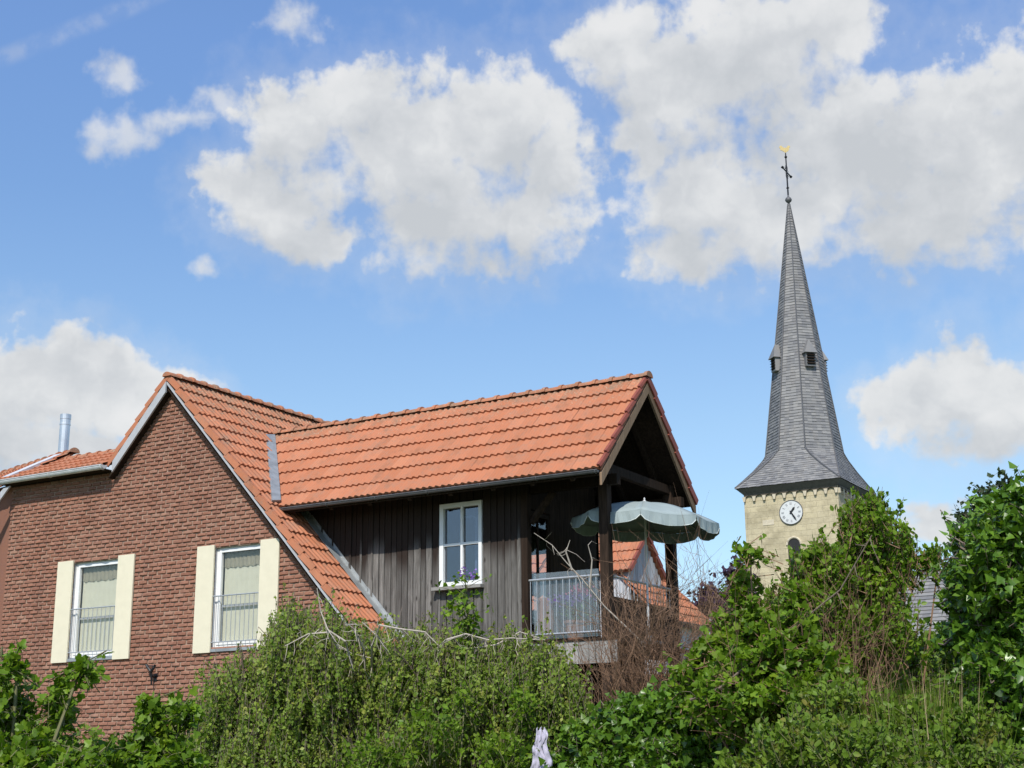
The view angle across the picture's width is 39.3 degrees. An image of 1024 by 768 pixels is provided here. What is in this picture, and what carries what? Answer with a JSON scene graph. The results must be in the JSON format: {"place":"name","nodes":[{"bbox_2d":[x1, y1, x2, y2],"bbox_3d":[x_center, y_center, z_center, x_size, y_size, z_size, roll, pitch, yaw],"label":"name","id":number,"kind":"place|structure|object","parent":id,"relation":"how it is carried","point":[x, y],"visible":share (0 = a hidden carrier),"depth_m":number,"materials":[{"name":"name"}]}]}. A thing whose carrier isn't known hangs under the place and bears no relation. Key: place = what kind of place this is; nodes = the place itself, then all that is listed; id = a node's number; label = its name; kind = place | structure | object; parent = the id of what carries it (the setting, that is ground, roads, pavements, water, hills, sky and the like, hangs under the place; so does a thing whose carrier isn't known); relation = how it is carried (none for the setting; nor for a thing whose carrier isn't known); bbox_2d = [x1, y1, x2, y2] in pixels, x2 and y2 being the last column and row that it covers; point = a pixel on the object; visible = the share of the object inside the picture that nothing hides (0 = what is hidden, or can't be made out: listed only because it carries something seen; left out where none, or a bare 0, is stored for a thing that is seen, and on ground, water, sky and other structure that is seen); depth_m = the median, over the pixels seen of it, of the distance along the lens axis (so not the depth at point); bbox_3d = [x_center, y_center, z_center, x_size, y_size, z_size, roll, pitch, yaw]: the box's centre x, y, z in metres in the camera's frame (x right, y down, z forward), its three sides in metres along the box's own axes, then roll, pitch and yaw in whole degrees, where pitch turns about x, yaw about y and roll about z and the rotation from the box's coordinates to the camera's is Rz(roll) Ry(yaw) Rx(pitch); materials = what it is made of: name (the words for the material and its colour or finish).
{"place":"outdoors","nodes":[
{"label":"outdoors","id":0,"kind":"place"},
{"bbox_2d":[0,0,1023,601],"label":"sky","id":1,"kind":"structure","parent":0,"point":[327,210],"materials":[{"name":"blue"}]},
{"bbox_2d":[946,467,1013,562],"bbox_3d":[10.368,5.581,29.448,2.694,7.605,2.759,-9,-17,30],"label":"tree","id":2,"kind":"object","parent":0,"point":[958,515],"visible":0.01,"depth_m":29.93,"materials":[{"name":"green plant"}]},
{"bbox_3d":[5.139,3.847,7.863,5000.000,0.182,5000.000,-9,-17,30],"label":"ground","id":3,"kind":"structure","parent":0,"visible":0},
{"bbox_2d":[0,639,112,767],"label":"shrub","id":4,"kind":"object","parent":3,"relation":"on","point":[27,740],"visible":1,"depth_m":9.40,"materials":[{"name":"green plant"}]},
{"bbox_2d":[42,717,192,750],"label":"hedge","id":5,"kind":"object","parent":3,"relation":"on","point":[94,733],"visible":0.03,"depth_m":20.09,"materials":[{"name":"green plant"}]},
{"bbox_2d":[91,685,209,767],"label":"shrub","id":6,"kind":"object","parent":3,"relation":"on","point":[149,743],"visible":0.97,"depth_m":9.86,"materials":[{"name":"green plant"}]},
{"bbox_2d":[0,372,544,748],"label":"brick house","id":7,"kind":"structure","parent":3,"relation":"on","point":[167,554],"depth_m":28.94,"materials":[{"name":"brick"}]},
{"bbox_2d":[67,559,117,661],"bbox_3d":[-8.521,4.629,29.408,1.420,2.060,0.215,-9,-17,30],"label":"window","id":8,"kind":"structure","parent":7,"relation":"in","point":[99,585],"depth_m":29.54,"materials":[{"name":"white paint"}]},
{"bbox_2d":[210,543,259,651],"bbox_3d":[-5.228,4.088,27.519,1.310,2.040,0.215,-9,-17,30],"label":"window","id":9,"kind":"structure","parent":7,"relation":"in","point":[239,613],"depth_m":27.64,"materials":[{"name":"white paint"}]},
{"bbox_2d":[180,582,463,767],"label":"weeping tree","id":10,"kind":"object","parent":3,"relation":"on","point":[308,704],"visible":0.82,"depth_m":17.42,"materials":[{"name":"green plant"}]},
{"bbox_2d":[338,676,539,767],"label":"shrub","id":11,"kind":"object","parent":3,"relation":"on","point":[499,755],"visible":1,"depth_m":16.10,"materials":[{"name":"green plant"}]},
{"bbox_2d":[260,371,698,714],"bbox_3d":[-0.893,4.465,27.337,10.450,8.626,4.252,-9,-17,30],"label":"timber annex","id":12,"kind":"object","parent":3,"relation":"on","point":[406,510],"visible":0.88,"depth_m":26.80,"materials":[{"name":"ceramic"}]},
{"bbox_2d":[431,500,484,591],"bbox_3d":[-0.926,2.982,26.370,1.060,1.605,0.410,-9,-17,30],"label":"window","id":13,"kind":"structure","parent":12,"relation":"in","point":[478,542],"depth_m":26.35,"materials":[{"name":"white paint"}]},
{"bbox_2d":[532,551,546,597],"bbox_3d":[0.723,3.892,28.438,1.200,1.170,0.090,-9,-17,30],"label":"window","id":14,"kind":"structure","parent":12,"relation":"in","point":[543,574],"depth_m":28.49,"materials":[{"name":"white"}]},
{"bbox_2d":[531,511,549,641],"bbox_3d":[0.491,3.504,25.974,0.040,2.360,0.750,-9,-17,30],"label":"door","id":15,"kind":"structure","parent":12,"relation":"in","point":[543,516],"depth_m":26.18,"materials":[{"name":"brown glass"}]},
{"bbox_2d":[537,598,553,640],"bbox_3d":[0.596,4.217,25.429,0.320,0.820,0.315,-9,-17,30],"label":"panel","id":16,"kind":"object","parent":12,"relation":"on","point":[540,610],"visible":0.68,"depth_m":25.34,"materials":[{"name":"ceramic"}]},
{"bbox_2d":[539,583,599,639],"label":"potted plant","id":17,"kind":"object","parent":12,"relation":"on","point":[573,602],"visible":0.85,"depth_m":25.10,"materials":[{"name":"plant"}]},
{"bbox_2d":[571,497,719,643],"bbox_3d":[2.411,3.358,25.840,2.565,2.660,2.571,-9,-17,30],"label":"parasol","id":18,"kind":"object","parent":12,"relation":"on","point":[628,519],"visible":0.92,"depth_m":25.85,"materials":[{"name":"green fabric"}]},
{"bbox_2d":[371,605,594,767],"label":"weeping tree","id":19,"kind":"object","parent":3,"relation":"on","point":[556,686],"visible":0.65,"depth_m":16.99,"materials":[{"name":"green plant"}]},
{"bbox_2d":[284,589,544,683],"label":"dead branches","id":20,"kind":"object","parent":19,"relation":"on","point":[328,631],"visible":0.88,"depth_m":17.17,"materials":[{"name":"wood"}]},
{"bbox_2d":[435,566,495,672],"bbox_3d":[-0.539,3.365,17.298,0.807,2.273,0.768,-9,-17,30],"label":"climbing shrub","id":21,"kind":"object","parent":19,"relation":"on","point":[463,598],"visible":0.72,"depth_m":17.35,"materials":[{"name":"green plant"}]},
{"bbox_2d":[532,554,546,597],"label":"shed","id":22,"kind":"structure","parent":3,"relation":"on","point":[542,560],"depth_m":36.44,"materials":[{"name":"brick"}]},
{"bbox_2d":[532,533,709,673],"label":"neighbour house","id":23,"kind":"structure","parent":3,"relation":"on","point":[626,549],"depth_m":38.56,"materials":[{"name":"ceramic"}]},
{"bbox_2d":[513,670,776,767],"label":"ivy bush","id":24,"kind":"object","parent":3,"relation":"on","point":[645,728],"visible":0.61,"depth_m":15.91,"materials":[{"name":"green plant"}]},
{"bbox_2d":[530,727,552,767],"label":"cloth","id":25,"kind":"object","parent":24,"relation":"hanging from","point":[540,743],"visible":0.98,"depth_m":15.75,"materials":[{"name":"white fabric"}]},
{"bbox_2d":[554,522,762,707],"bbox_3d":[1.948,4.001,17.756,3.203,4.766,4.106,-2,-15,7],"label":"bare shrub","id":26,"kind":"object","parent":3,"relation":"on","point":[642,677],"visible":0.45,"depth_m":17.85,"materials":[{"name":"brown plant"}]},
{"bbox_2d":[534,532,641,643],"bbox_3d":[1.011,2.644,18.268,1.459,1.470,0.388,6,-16,-23],"label":"fine branch","id":27,"kind":"object","parent":26,"relation":"attached to","point":[570,566],"visible":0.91,"depth_m":18.29,"materials":[{"name":"wood"}]},
{"bbox_2d":[641,486,766,683],"bbox_3d":[2.253,3.682,16.903,2.310,4.935,2.334,7,-17,-26],"label":"bare shrub","id":28,"kind":"object","parent":3,"relation":"on","point":[702,616],"visible":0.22,"depth_m":16.78,"materials":[{"name":"brown plant"}]},
{"bbox_2d":[686,554,756,632],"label":"purple tree","id":29,"kind":"object","parent":3,"relation":"on","point":[730,570],"visible":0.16,"depth_m":45.70,"materials":[{"name":"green plant"}]},
{"bbox_2d":[654,533,882,764],"bbox_3d":[2.501,3.457,14.137,1.645,3.946,2.476,11,-19,-37],"label":"shrub","id":30,"kind":"object","parent":3,"relation":"on","point":[757,695],"visible":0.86,"depth_m":14.01,"materials":[{"name":"green plant"}]},
{"bbox_2d":[684,535,878,721],"bbox_3d":[2.624,2.390,13.988,1.954,1.767,0.275,-5,-15,15],"label":"arching bough","id":31,"kind":"object","parent":30,"relation":"attached to","point":[734,675],"visible":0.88,"depth_m":13.99,"materials":[{"name":"brown plant"}]},
{"bbox_2d":[687,546,947,755],"bbox_3d":[3.313,3.370,13.928,2.927,3.994,2.917,-9,-17,30],"label":"bramble","id":32,"kind":"object","parent":3,"relation":"on","point":[855,662],"visible":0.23,"depth_m":14.11,"materials":[{"name":"brown plant"}]},
{"bbox_2d":[735,145,948,635],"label":"church","id":33,"kind":"structure","parent":3,"relation":"on","point":[800,484],"depth_m":77.94,"materials":[{"name":"grey stone"}]},
{"bbox_2d":[763,485,950,714],"bbox_3d":[3.726,3.371,15.116,1.797,4.595,2.062,-9,-17,30],"label":"tall shrub","id":34,"kind":"object","parent":3,"relation":"on","point":[860,522],"visible":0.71,"depth_m":15.09,"materials":[{"name":"green plant"}]},
{"bbox_2d":[701,663,1023,767],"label":"herbs","id":35,"kind":"object","parent":3,"relation":"on","point":[821,734],"visible":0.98,"depth_m":11.24,"materials":[{"name":"green plant"}]},
{"bbox_2d":[768,659,1023,767],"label":"tall grass","id":36,"kind":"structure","parent":3,"relation":"on","point":[940,703],"depth_m":12.20,"materials":[{"name":"green plant"}]},
{"bbox_2d":[856,620,960,716],"bbox_3d":[4.696,4.321,16.384,2.840,3.406,2.316,8,-17,-28],"label":"bush","id":37,"kind":"object","parent":3,"relation":"on","point":[941,662],"visible":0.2,"depth_m":16.14,"materials":[{"name":"green plant"}]},
{"bbox_2d":[923,461,1023,753],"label":"ivy tree","id":38,"kind":"object","parent":3,"relation":"on","point":[981,634],"visible":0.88,"depth_m":12.42,"materials":[{"name":"green plant"}]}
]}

